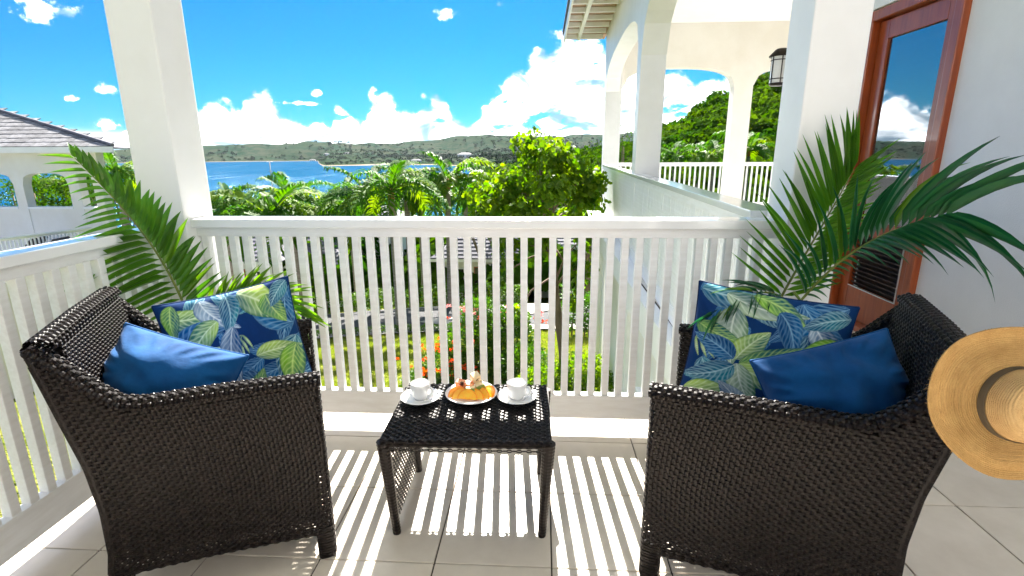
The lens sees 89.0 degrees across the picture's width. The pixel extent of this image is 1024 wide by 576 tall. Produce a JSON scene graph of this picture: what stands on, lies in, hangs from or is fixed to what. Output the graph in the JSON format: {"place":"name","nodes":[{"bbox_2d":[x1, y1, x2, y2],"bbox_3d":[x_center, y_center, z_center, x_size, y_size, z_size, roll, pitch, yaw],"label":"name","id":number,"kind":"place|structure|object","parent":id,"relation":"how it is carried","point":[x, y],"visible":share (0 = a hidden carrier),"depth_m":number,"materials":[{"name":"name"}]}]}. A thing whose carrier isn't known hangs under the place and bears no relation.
{"place":"outdoors","nodes":[
{"label":"outdoors","id":0,"kind":"place"},
{"bbox_2d":[38,143,224,319],"bbox_3d":[-1.561,-0.189,2.194,0.114,0.816,0.649,11,19,38],"label":"palm frond","id":1,"kind":"object","parent":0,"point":[147,216],"visible":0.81,"depth_m":2.18,"materials":[{"name":"green plant"}]},
{"bbox_2d":[0,161,469,227],"bbox_3d":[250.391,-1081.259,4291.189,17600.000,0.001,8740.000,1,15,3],"label":"sea","id":2,"kind":"structure","parent":0,"point":[230,174],"depth_m":910.65,"materials":[{"name":"liquid"}]},
{"bbox_2d":[24,329,600,443],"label":"lawn grass","id":3,"kind":"structure","parent":0,"point":[371,346],"depth_m":14.18,"materials":[{"name":"green plant"}]},
{"bbox_2d":[0,0,763,149],"label":"sky","id":4,"kind":"structure","parent":0,"point":[264,71],"materials":[{"name":"blue"}]},
{"bbox_2d":[0,87,779,517],"bbox_3d":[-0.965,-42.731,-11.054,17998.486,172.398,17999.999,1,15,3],"label":"terrain","id":5,"kind":"structure","parent":0,"point":[306,151],"depth_m":2614.98,"materials":[{"name":"green plant"}]},
{"bbox_2d":[0,173,62,205],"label":"leafy tree","id":6,"kind":"object","parent":5,"relation":"on","point":[42,198],"visible":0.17,"depth_m":40.46,"materials":[{"name":"green plant"}]},
{"bbox_2d":[8,174,60,205],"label":"palm tree","id":7,"kind":"object","parent":5,"relation":"on","point":[37,175],"visible":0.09,"depth_m":43.29,"materials":[{"name":"green plant"}]},
{"bbox_2d":[0,173,69,205],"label":"leafy tree","id":8,"kind":"object","parent":5,"relation":"on","point":[33,186],"visible":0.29,"depth_m":37.30,"materials":[{"name":"green plant"}]},
{"bbox_2d":[32,176,70,202],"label":"palm tree","id":9,"kind":"object","parent":5,"relation":"on","point":[52,181],"visible":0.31,"depth_m":40.56,"materials":[{"name":"green plant"}]},
{"bbox_2d":[35,177,91,205],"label":"leafy tree","id":10,"kind":"object","parent":5,"relation":"on","point":[54,202],"visible":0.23,"depth_m":34.47,"materials":[{"name":"green plant"}]},
{"bbox_2d":[0,108,129,398],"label":"arched house","id":11,"kind":"structure","parent":5,"relation":"on","point":[25,141],"depth_m":15.90,"materials":[{"name":"paint"}]},
{"bbox_2d":[25,236,47,246],"bbox_3d":[-13.926,-0.964,14.496,1.672,0.863,0.640,-1,15,-5],"label":"sun lounger","id":12,"kind":"object","parent":11,"relation":"on","point":[36,241],"visible":0.1,"depth_m":14.40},
{"bbox_2d":[0,227,92,250],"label":"terrace railing","id":13,"kind":"object","parent":11,"relation":"on","point":[37,235],"visible":0.42,"depth_m":14.24,"materials":[{"name":"white wood"}]},
{"bbox_2d":[51,236,69,241],"bbox_3d":[-13.279,-0.957,14.460,1.672,0.863,0.640,-1,15,-5],"label":"sun lounger","id":14,"kind":"object","parent":11,"relation":"on","point":[61,238],"visible":0.16,"depth_m":14.37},
{"bbox_2d":[49,164,111,200],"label":"palm tree","id":15,"kind":"object","parent":5,"relation":"on","point":[64,182],"visible":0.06,"depth_m":35.98,"materials":[{"name":"green plant"}]},
{"bbox_2d":[59,183,119,213],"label":"leafy tree","id":16,"kind":"object","parent":5,"relation":"on","point":[69,201],"visible":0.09,"depth_m":32.76,"materials":[{"name":"green plant"}]},
{"bbox_2d":[58,178,136,226],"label":"leafy tree","id":17,"kind":"object","parent":5,"relation":"on","point":[91,184],"visible":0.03,"depth_m":32.84,"materials":[{"name":"green plant"}]},
{"bbox_2d":[86,151,136,225],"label":"palm tree","id":18,"kind":"object","parent":5,"relation":"on","point":[124,169],"visible":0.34,"depth_m":26.16,"materials":[{"name":"green plant"}]},
{"bbox_2d":[211,182,258,281],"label":"palm tree","id":19,"kind":"object","parent":5,"relation":"on","point":[217,206],"visible":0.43,"depth_m":23.26,"materials":[{"name":"green plant"}]},
{"bbox_2d":[213,193,268,245],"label":"palm tree","id":20,"kind":"object","parent":5,"relation":"on","point":[236,214],"visible":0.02,"depth_m":23.79,"materials":[{"name":"green plant"}]},
{"bbox_2d":[239,236,284,283],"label":"white house","id":21,"kind":"structure","parent":5,"relation":"on","point":[256,255],"depth_m":33.54,"materials":[{"name":"paint"}]},
{"bbox_2d":[210,181,330,275],"bbox_3d":[-9.285,-1.292,20.907,4.663,6.024,4.973,8,17,29],"label":"palm tree","id":22,"kind":"object","parent":5,"relation":"on","point":[266,204],"visible":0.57,"depth_m":19.62,"materials":[{"name":"green plant"}]},
{"bbox_2d":[246,171,334,316],"bbox_3d":[-10.206,-1.821,24.702,4.090,7.378,4.704,-5,15,-19],"label":"palm tree","id":23,"kind":"object","parent":5,"relation":"on","point":[279,175],"visible":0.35,"depth_m":23.98,"materials":[{"name":"green plant"}]},
{"bbox_2d":[283,237,353,307],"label":"white house","id":24,"kind":"structure","parent":5,"relation":"on","point":[336,250],"depth_m":34.91,"materials":[{"name":"paint"}]},
{"bbox_2d":[277,192,361,314],"bbox_3d":[-8.151,-1.314,22.174,4.082,5.758,4.012,-8,16,-27],"label":"palm tree","id":25,"kind":"object","parent":5,"relation":"on","point":[327,211],"visible":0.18,"depth_m":21.39,"materials":[{"name":"green plant"}]},
{"bbox_2d":[320,177,356,309],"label":"palm tree","id":26,"kind":"object","parent":5,"relation":"on","point":[348,179],"visible":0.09,"depth_m":30.28,"materials":[{"name":"green plant"}]},
{"bbox_2d":[316,195,363,305],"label":"palm tree","id":27,"kind":"object","parent":5,"relation":"on","point":[339,208],"visible":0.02,"depth_m":25.66,"materials":[{"name":"green plant"}]},
{"bbox_2d":[106,133,632,172],"bbox_3d":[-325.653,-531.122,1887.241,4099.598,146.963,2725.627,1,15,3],"label":"scrub","id":28,"kind":"object","parent":5,"relation":"on","point":[489,155],"visible":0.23,"depth_m":2323.93,"materials":[{"name":"green plant"}]},
{"bbox_2d":[315,165,426,312],"bbox_3d":[-5.620,-1.771,21.457,4.533,6.482,4.178,-3,15,-12],"label":"palm tree","id":29,"kind":"object","parent":5,"relation":"on","point":[345,202],"visible":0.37,"depth_m":20.05,"materials":[{"name":"green plant"}]},
{"bbox_2d":[347,206,416,300],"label":"white house","id":30,"kind":"structure","parent":5,"relation":"on","point":[403,241],"depth_m":37.26,"materials":[{"name":"paint"}]},
{"bbox_2d":[316,321,461,338],"bbox_3d":[-4.608,1.518,17.543,8.733,0.950,0.609,0,15,1],"label":"hedge","id":31,"kind":"object","parent":5,"relation":"on","point":[422,328],"visible":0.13,"depth_m":17.46,"materials":[{"name":"green plant"}]},
{"bbox_2d":[361,162,454,307],"bbox_3d":[-4.646,-2.117,23.626,4.181,7.004,4.216,8,17,30],"label":"palm tree","id":32,"kind":"object","parent":5,"relation":"on","point":[407,211],"visible":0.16,"depth_m":23.08,"materials":[{"name":"green plant"}]},
{"bbox_2d":[299,280,528,313],"bbox_3d":[-7.614,0.979,25.325,16.937,3.142,1.195,0,15,2],"label":"hedge","id":33,"kind":"object","parent":5,"relation":"on","point":[462,291],"visible":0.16,"depth_m":24.91,"materials":[{"name":"green plant"}]},
{"bbox_2d":[396,188,455,302],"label":"palm tree","id":34,"kind":"object","parent":5,"relation":"on","point":[402,206],"visible":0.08,"depth_m":26.79,"materials":[{"name":"green plant"}]},
{"bbox_2d":[401,151,495,305],"bbox_3d":[-2.777,-2.329,22.967,4.100,7.188,4.080,4,15,15],"label":"palm tree","id":35,"kind":"object","parent":5,"relation":"on","point":[444,182],"visible":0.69,"depth_m":21.87,"materials":[{"name":"green plant"}]},
{"bbox_2d":[426,194,470,216],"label":"leafy tree","id":36,"kind":"object","parent":5,"relation":"on","point":[453,212],"visible":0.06,"depth_m":43.54,"materials":[{"name":"green plant"}]},
{"bbox_2d":[453,203,477,252],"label":"leafy tree","id":37,"kind":"object","parent":5,"relation":"on","point":[475,244],"visible":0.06,"depth_m":32.45,"materials":[{"name":"green plant"}]},
{"bbox_2d":[458,152,472,157],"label":"hillside villa","id":38,"kind":"object","parent":5,"relation":"on","point":[464,154],"visible":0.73,"depth_m":1967.96,"materials":[{"name":"white paint"}]},
{"bbox_2d":[439,164,495,216],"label":"palm tree","id":39,"kind":"object","parent":5,"relation":"on","point":[475,174],"visible":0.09,"depth_m":28.71,"materials":[{"name":"green plant"}]},
{"bbox_2d":[451,177,492,216],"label":"palm tree","id":40,"kind":"object","parent":5,"relation":"on","point":[458,206],"visible":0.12,"depth_m":23.25,"materials":[{"name":"green plant"}]},
{"bbox_2d":[430,237,519,301],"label":"white house","id":41,"kind":"structure","parent":5,"relation":"on","point":[488,252],"depth_m":34.20,"materials":[{"name":"beige paint"}]},
{"bbox_2d":[474,267,489,296],"bbox_3d":[-1.986,-0.360,34.423,1.020,2.120,0.059,1,15,3],"label":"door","id":42,"kind":"structure","parent":41,"relation":"in","point":[475,268],"depth_m":34.26,"materials":[{"name":"brown wood"}]},
{"bbox_2d":[396,295,555,386],"bbox_3d":[-0.726,1.302,11.621,3.438,2.130,2.323,1,15,3],"label":"flowering shrub","id":43,"kind":"object","parent":5,"relation":"on","point":[503,336],"visible":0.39,"depth_m":11.38,"materials":[{"name":"green plant"}]},
{"bbox_2d":[484,161,555,215],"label":"leafy tree","id":44,"kind":"object","parent":5,"relation":"on","point":[504,169],"visible":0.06,"depth_m":37.48,"materials":[{"name":"green plant"}]},
{"bbox_2d":[282,158,772,299],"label":"woodland","id":45,"kind":"object","parent":5,"relation":"on","point":[544,272],"visible":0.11,"depth_m":34.12,"materials":[{"name":"green plant"}]},
{"bbox_2d":[461,125,612,388],"bbox_3d":[0.396,-0.271,9.938,2.787,5.414,2.580,1,15,3],"label":"broad leaved tree","id":46,"kind":"object","parent":5,"relation":"on","point":[564,172],"visible":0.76,"depth_m":9.12,"materials":[{"name":"green plant"}]},
{"bbox_2d":[516,350,613,391],"bbox_3d":[0.984,1.787,9.796,2.312,1.233,1.290,1,15,3],"label":"leafy shrub","id":47,"kind":"object","parent":5,"relation":"on","point":[544,375],"visible":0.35,"depth_m":9.72,"materials":[{"name":"green plant"}]},
{"bbox_2d":[559,283,589,337],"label":"hedge","id":48,"kind":"object","parent":5,"relation":"on","point":[587,307],"visible":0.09,"depth_m":16.25,"materials":[{"name":"green plant"}]},
{"bbox_2d":[562,205,599,296],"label":"leafy tree","id":49,"kind":"object","parent":5,"relation":"on","point":[587,288],"visible":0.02,"depth_m":26.51,"materials":[{"name":"green plant"}]},
{"bbox_2d":[561,153,601,210],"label":"leafy tree","id":50,"kind":"object","parent":5,"relation":"on","point":[591,174],"visible":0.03,"depth_m":32.16,"materials":[{"name":"green plant"}]},
{"bbox_2d":[581,121,665,169],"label":"leafy tree","id":51,"kind":"object","parent":5,"relation":"on","point":[622,149],"visible":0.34,"depth_m":45.64,"materials":[{"name":"green plant"}]},
{"bbox_2d":[468,71,781,216],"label":"woodland","id":52,"kind":"object","parent":5,"relation":"on","point":[704,121],"visible":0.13,"depth_m":119.96,"materials":[{"name":"green plant"}]},
{"bbox_2d":[562,0,791,392],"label":"arcade wing","id":53,"kind":"structure","parent":5,"relation":"on","point":[735,43],"depth_m":10.98,"materials":[{"name":"white paint"}]},
{"bbox_2d":[619,162,724,192],"bbox_3d":[3.704,-2.423,12.282,2.452,1.045,0.130,1,15,3],"label":"terrace railing","id":54,"kind":"object","parent":53,"relation":"attached to","point":[695,164],"visible":0.34,"depth_m":12.16,"materials":[{"name":"white wood"}]},
{"bbox_2d":[743,162,772,205],"bbox_3d":[6.721,-2.393,12.113,2.750,1.045,0.130,1,15,3],"label":"terrace railing","id":55,"kind":"object","parent":53,"relation":"attached to","point":[757,164],"visible":0.12,"depth_m":12.13,"materials":[{"name":"white wood"}]},
{"bbox_2d":[659,141,703,184],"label":"palm tree","id":56,"kind":"object","parent":5,"relation":"on","point":[671,153],"visible":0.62,"depth_m":33.95,"materials":[{"name":"green plant"}]},
{"bbox_2d":[678,140,722,187],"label":"palm tree","id":57,"kind":"object","parent":5,"relation":"on","point":[703,143],"visible":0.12,"depth_m":36.00,"materials":[{"name":"green plant"}]},
{"bbox_2d":[681,140,724,191],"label":"palm tree","id":58,"kind":"object","parent":5,"relation":"on","point":[715,156],"visible":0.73,"depth_m":32.26,"materials":[{"name":"green plant"}]},
{"bbox_2d":[712,131,774,200],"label":"palm tree","id":59,"kind":"object","parent":5,"relation":"on","point":[762,149],"visible":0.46,"depth_m":33.72,"materials":[{"name":"green plant"}]},
{"bbox_2d":[301,307,589,330],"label":"road","id":60,"kind":"structure","parent":0,"point":[422,315],"depth_m":20.89,"materials":[{"name":"grey asphalt"}]},
{"bbox_2d":[316,324,588,337],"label":"road verge","id":61,"kind":"structure","parent":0,"point":[544,326],"depth_m":17.84,"materials":[{"name":"green plant"}]},
{"bbox_2d":[348,159,451,329],"bbox_3d":[-3.605,-1.176,17.262,3.363,6.026,3.329,-3,15,-10],"label":"palm tree","id":62,"kind":"object","parent":61,"relation":"on","point":[382,187],"visible":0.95,"depth_m":16.30,"materials":[{"name":"green plant"}]},
{"bbox_2d":[420,303,547,323],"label":"driveway","id":63,"kind":"structure","parent":0,"point":[530,307],"depth_m":21.70,"materials":[{"name":"concrete"}]},
{"bbox_2d":[0,211,1023,575],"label":"balcony floor","id":64,"kind":"structure","parent":0,"point":[468,513],"depth_m":1.98,"materials":[{"name":"white tile"}]},
{"bbox_2d":[0,228,171,565],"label":"balcony railing","id":65,"kind":"object","parent":64,"relation":"on","point":[79,262],"visible":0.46,"depth_m":1.80,"materials":[{"name":"white wood"}]},
{"bbox_2d":[103,0,221,301],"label":"porch column","id":66,"kind":"structure","parent":64,"relation":"on","point":[149,45],"depth_m":2.29,"materials":[{"name":"white paint"}]},
{"bbox_2d":[203,263,330,335],"bbox_3d":[-1.152,0.063,2.394,0.701,0.354,0.105,3,15,13],"label":"palm frond","id":67,"kind":"object","parent":66,"relation":"attached to","point":[301,310],"visible":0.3,"depth_m":2.35,"materials":[{"name":"green plant"}]},
{"bbox_2d":[19,286,336,575],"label":"wicker armchair","id":68,"kind":"object","parent":64,"relation":"on","point":[171,473],"visible":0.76,"depth_m":1.57,"materials":[{"name":"black wicker"}]},
{"bbox_2d":[102,322,248,394],"bbox_3d":[-1.113,0.309,1.684,0.405,0.306,0.247,16,-17,-7],"label":"blue cushion","id":69,"kind":"object","parent":68,"relation":"on","point":[140,360],"visible":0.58,"depth_m":1.62,"materials":[{"name":"fabric"}]},
{"bbox_2d":[151,276,312,380],"bbox_3d":[-1.050,0.228,2.001,0.476,0.457,0.152,-15,5,-19],"label":"patterned cushion","id":70,"kind":"object","parent":68,"relation":"on","point":[258,323],"visible":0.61,"depth_m":1.96,"materials":[{"name":"multicoloured fabric"}]},
{"bbox_2d":[376,383,555,537],"bbox_3d":[-0.152,0.661,2.053,0.622,0.407,0.473,0,15,2],"label":"wicker side table","id":71,"kind":"object","parent":64,"relation":"on","point":[444,421],"visible":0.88,"depth_m":1.88,"materials":[{"name":"black wicker"}]},
{"bbox_2d":[400,388,439,404],"bbox_3d":[-0.363,0.436,2.068,0.157,0.022,0.157,1,15,3],"label":"saucer","id":72,"kind":"object","parent":71,"relation":"on","point":[406,397],"visible":0.59,"depth_m":2.05,"materials":[{"name":"white ceramic"}]},
{"bbox_2d":[410,378,433,400],"bbox_3d":[-0.357,0.405,2.065,0.091,0.067,0.080,-3,15,-9],"label":"coffee cup","id":73,"kind":"object","parent":72,"relation":"on","point":[420,388],"visible":1,"depth_m":2.04,"materials":[{"name":"white ceramic"}]},
{"bbox_2d":[445,382,496,404],"bbox_3d":[-0.163,0.427,2.097,0.210,0.021,0.210,1,15,3],"label":"fruit plate","id":74,"kind":"object","parent":71,"relation":"on","point":[467,401],"visible":0.34,"depth_m":2.04,"materials":[{"name":"white ceramic"}]},
{"bbox_2d":[448,386,462,397],"bbox_3d":[-0.216,0.410,2.069,0.080,0.040,0.008,-5,-5,-16],"label":"orange slice","id":75,"kind":"object","parent":74,"relation":"on","point":[451,391],"visible":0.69,"depth_m":2.06,"materials":[{"name":"orange food"}]},
{"bbox_2d":[451,388,464,398],"bbox_3d":[-0.199,0.415,2.053,0.080,0.040,0.008,-2,-13,-7],"label":"orange slice","id":76,"kind":"object","parent":74,"relation":"on","point":[456,393],"visible":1,"depth_m":2.05,"materials":[{"name":"orange food"}]},
{"bbox_2d":[457,389,477,399],"bbox_3d":[-0.174,0.417,2.045,0.080,0.040,0.008,2,-9,7],"label":"orange slice","id":77,"kind":"object","parent":74,"relation":"on","point":[470,394],"visible":1,"depth_m":2.04,"materials":[{"name":"orange food"}]},
{"bbox_2d":[465,385,475,391],"bbox_3d":[-0.164,0.403,2.065,0.039,0.027,0.031,-2,18,9],"label":"melon chunk","id":78,"kind":"object","parent":74,"relation":"on","point":[473,387],"visible":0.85,"depth_m":2.05,"materials":[{"name":"white food"}]},
{"bbox_2d":[475,389,483,399],"bbox_3d":[-0.147,0.416,2.049,0.080,0.040,0.008,3,-15,13],"label":"orange slice","id":79,"kind":"object","parent":74,"relation":"on","point":[479,394],"visible":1,"depth_m":2.04,"materials":[{"name":"orange food"}]},
{"bbox_2d":[474,380,485,389],"bbox_3d":[-0.127,0.393,2.080,0.037,0.030,0.033,-22,29,-9],"label":"melon chunk","id":80,"kind":"object","parent":74,"relation":"on","point":[480,384],"visible":0.79,"depth_m":2.07,"materials":[{"name":"beige food"}]},
{"bbox_2d":[480,387,489,398],"bbox_3d":[-0.120,0.414,2.061,0.080,0.040,0.008,7,-19,24],"label":"orange slice","id":81,"kind":"object","parent":74,"relation":"on","point":[485,392],"visible":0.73,"depth_m":2.05,"materials":[{"name":"orange food"}]},
{"bbox_2d":[485,385,494,396],"bbox_3d":[-0.089,0.408,2.085,0.080,0.040,0.008,18,-19,51],"label":"orange slice","id":82,"kind":"object","parent":74,"relation":"on","point":[490,389],"visible":0.76,"depth_m":2.07,"materials":[{"name":"orange food"}]},
{"bbox_2d":[497,388,536,404],"bbox_3d":[0.019,0.434,2.068,0.157,0.022,0.157,1,15,3],"label":"saucer","id":83,"kind":"object","parent":71,"relation":"on","point":[503,396],"visible":0.62,"depth_m":2.06,"materials":[{"name":"white ceramic"}]},
{"bbox_2d":[507,378,531,399],"bbox_3d":[0.022,0.404,2.060,0.080,0.067,0.091,-8,16,-26],"label":"coffee cup","id":84,"kind":"object","parent":83,"relation":"on","point":[517,388],"visible":1,"depth_m":2.04,"materials":[{"name":"white ceramic"}]},
{"bbox_2d":[190,216,778,419],"bbox_3d":[-0.149,0.160,2.514,2.665,0.993,0.130,1,15,3],"label":"balcony railing","id":85,"kind":"object","parent":64,"relation":"on","point":[603,403],"visible":0.69,"depth_m":2.47,"materials":[{"name":"white wood"}]},
{"bbox_2d":[731,107,898,295],"bbox_3d":[1.169,-0.323,2.034,0.588,0.738,0.191,1,15,3],"label":"palm frond","id":86,"kind":"object","parent":85,"relation":"attached to","point":[837,174],"visible":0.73,"depth_m":2.02,"materials":[{"name":"green plant"}]},
{"bbox_2d":[602,164,767,337],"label":"parapet wall","id":87,"kind":"structure","parent":64,"relation":"on","point":[654,196],"depth_m":4.25,"materials":[{"name":"white paint"}]},
{"bbox_2d":[638,292,966,575],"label":"wicker armchair","id":88,"kind":"object","parent":64,"relation":"on","point":[777,487],"visible":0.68,"depth_m":1.46,"materials":[{"name":"black wicker"}]},
{"bbox_2d":[680,280,859,398],"bbox_3d":[0.901,0.245,1.874,0.526,0.467,0.153,11,1,23],"label":"patterned cushion","id":89,"kind":"object","parent":88,"relation":"on","point":[721,356],"visible":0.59,"depth_m":1.84,"materials":[{"name":"multicoloured fabric"}]},
{"bbox_2d":[687,279,784,340],"bbox_3d":[0.856,0.086,1.920,0.400,0.204,0.219,1,15,3],"label":"palm frond","id":90,"kind":"object","parent":89,"relation":"on","point":[752,286],"visible":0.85,"depth_m":1.91,"materials":[{"name":"green plant"}]},
{"bbox_2d":[792,291,806,300],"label":"palm frond","id":91,"kind":"object","parent":89,"relation":"attached to","point":[795,294],"visible":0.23,"depth_m":1.89,"materials":[{"name":"green plant"}]},
{"bbox_2d":[749,328,908,415],"bbox_3d":[0.967,0.314,1.552,0.405,0.306,0.250,-16,-18,11],"label":"blue cushion","id":92,"kind":"object","parent":88,"relation":"on","point":[864,374],"visible":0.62,"depth_m":1.49,"materials":[{"name":"fabric"}]},
{"bbox_2d":[780,137,1023,299],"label":"palm frond","id":93,"kind":"object","parent":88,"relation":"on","point":[940,194],"visible":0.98,"depth_m":1.65,"materials":[{"name":"green plant"}]},
{"bbox_2d":[925,327,1023,479],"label":"straw hat","id":94,"kind":"object","parent":88,"relation":"hanging from","point":[975,398],"visible":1,"depth_m":1.03,"materials":[{"name":"beige wicker"}]},
{"bbox_2d":[758,0,874,302],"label":"porch column","id":95,"kind":"structure","parent":64,"relation":"on","point":[827,47],"depth_m":2.10,"materials":[{"name":"white paint"}]},
{"bbox_2d":[768,48,786,86],"bbox_3d":[2.647,-2.170,5.046,0.310,0.395,0.221,1,15,3],"label":"wall lantern","id":96,"kind":"object","parent":95,"relation":"attached to","point":[778,59],"depth_m":5.01,"materials":[{"name":"white glass"}]},
{"bbox_2d":[854,0,1023,334],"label":"house wall","id":97,"kind":"structure","parent":64,"relation":"on","point":[988,102],"depth_m":2.92,"materials":[{"name":"white paint"}]},
{"bbox_2d":[828,0,972,331],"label":"wooden door","id":98,"kind":"structure","parent":97,"relation":"attached to","point":[913,61],"depth_m":3.67,"materials":[{"name":"brown wood"}]},
{"bbox_2d":[541,238,586,297],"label":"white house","id":99,"kind":"structure","parent":0,"point":[560,241],"depth_m":36.11,"materials":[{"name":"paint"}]},
{"label":"orange slice","id":100,"kind":"object","parent":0,"visible":0},
{"bbox_2d":[455,378,473,387],"bbox_3d":[-0.189,0.387,2.090,0.072,0.026,0.030,10,29,13],"label":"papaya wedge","id":101,"kind":"object","parent":100,"relation":"on","point":[466,382],"visible":0.67,"depth_m":2.08,"materials":[{"name":"orange food"}]},
{"bbox_2d":[470,371,480,382],"bbox_3d":[-0.147,0.359,2.093,0.034,0.036,0.032,-23,45,-23],"label":"papaya cube","id":102,"kind":"object","parent":101,"relation":"on","point":[475,376],"visible":1,"depth_m":2.08,"materials":[{"name":"beige food"}]}
]}

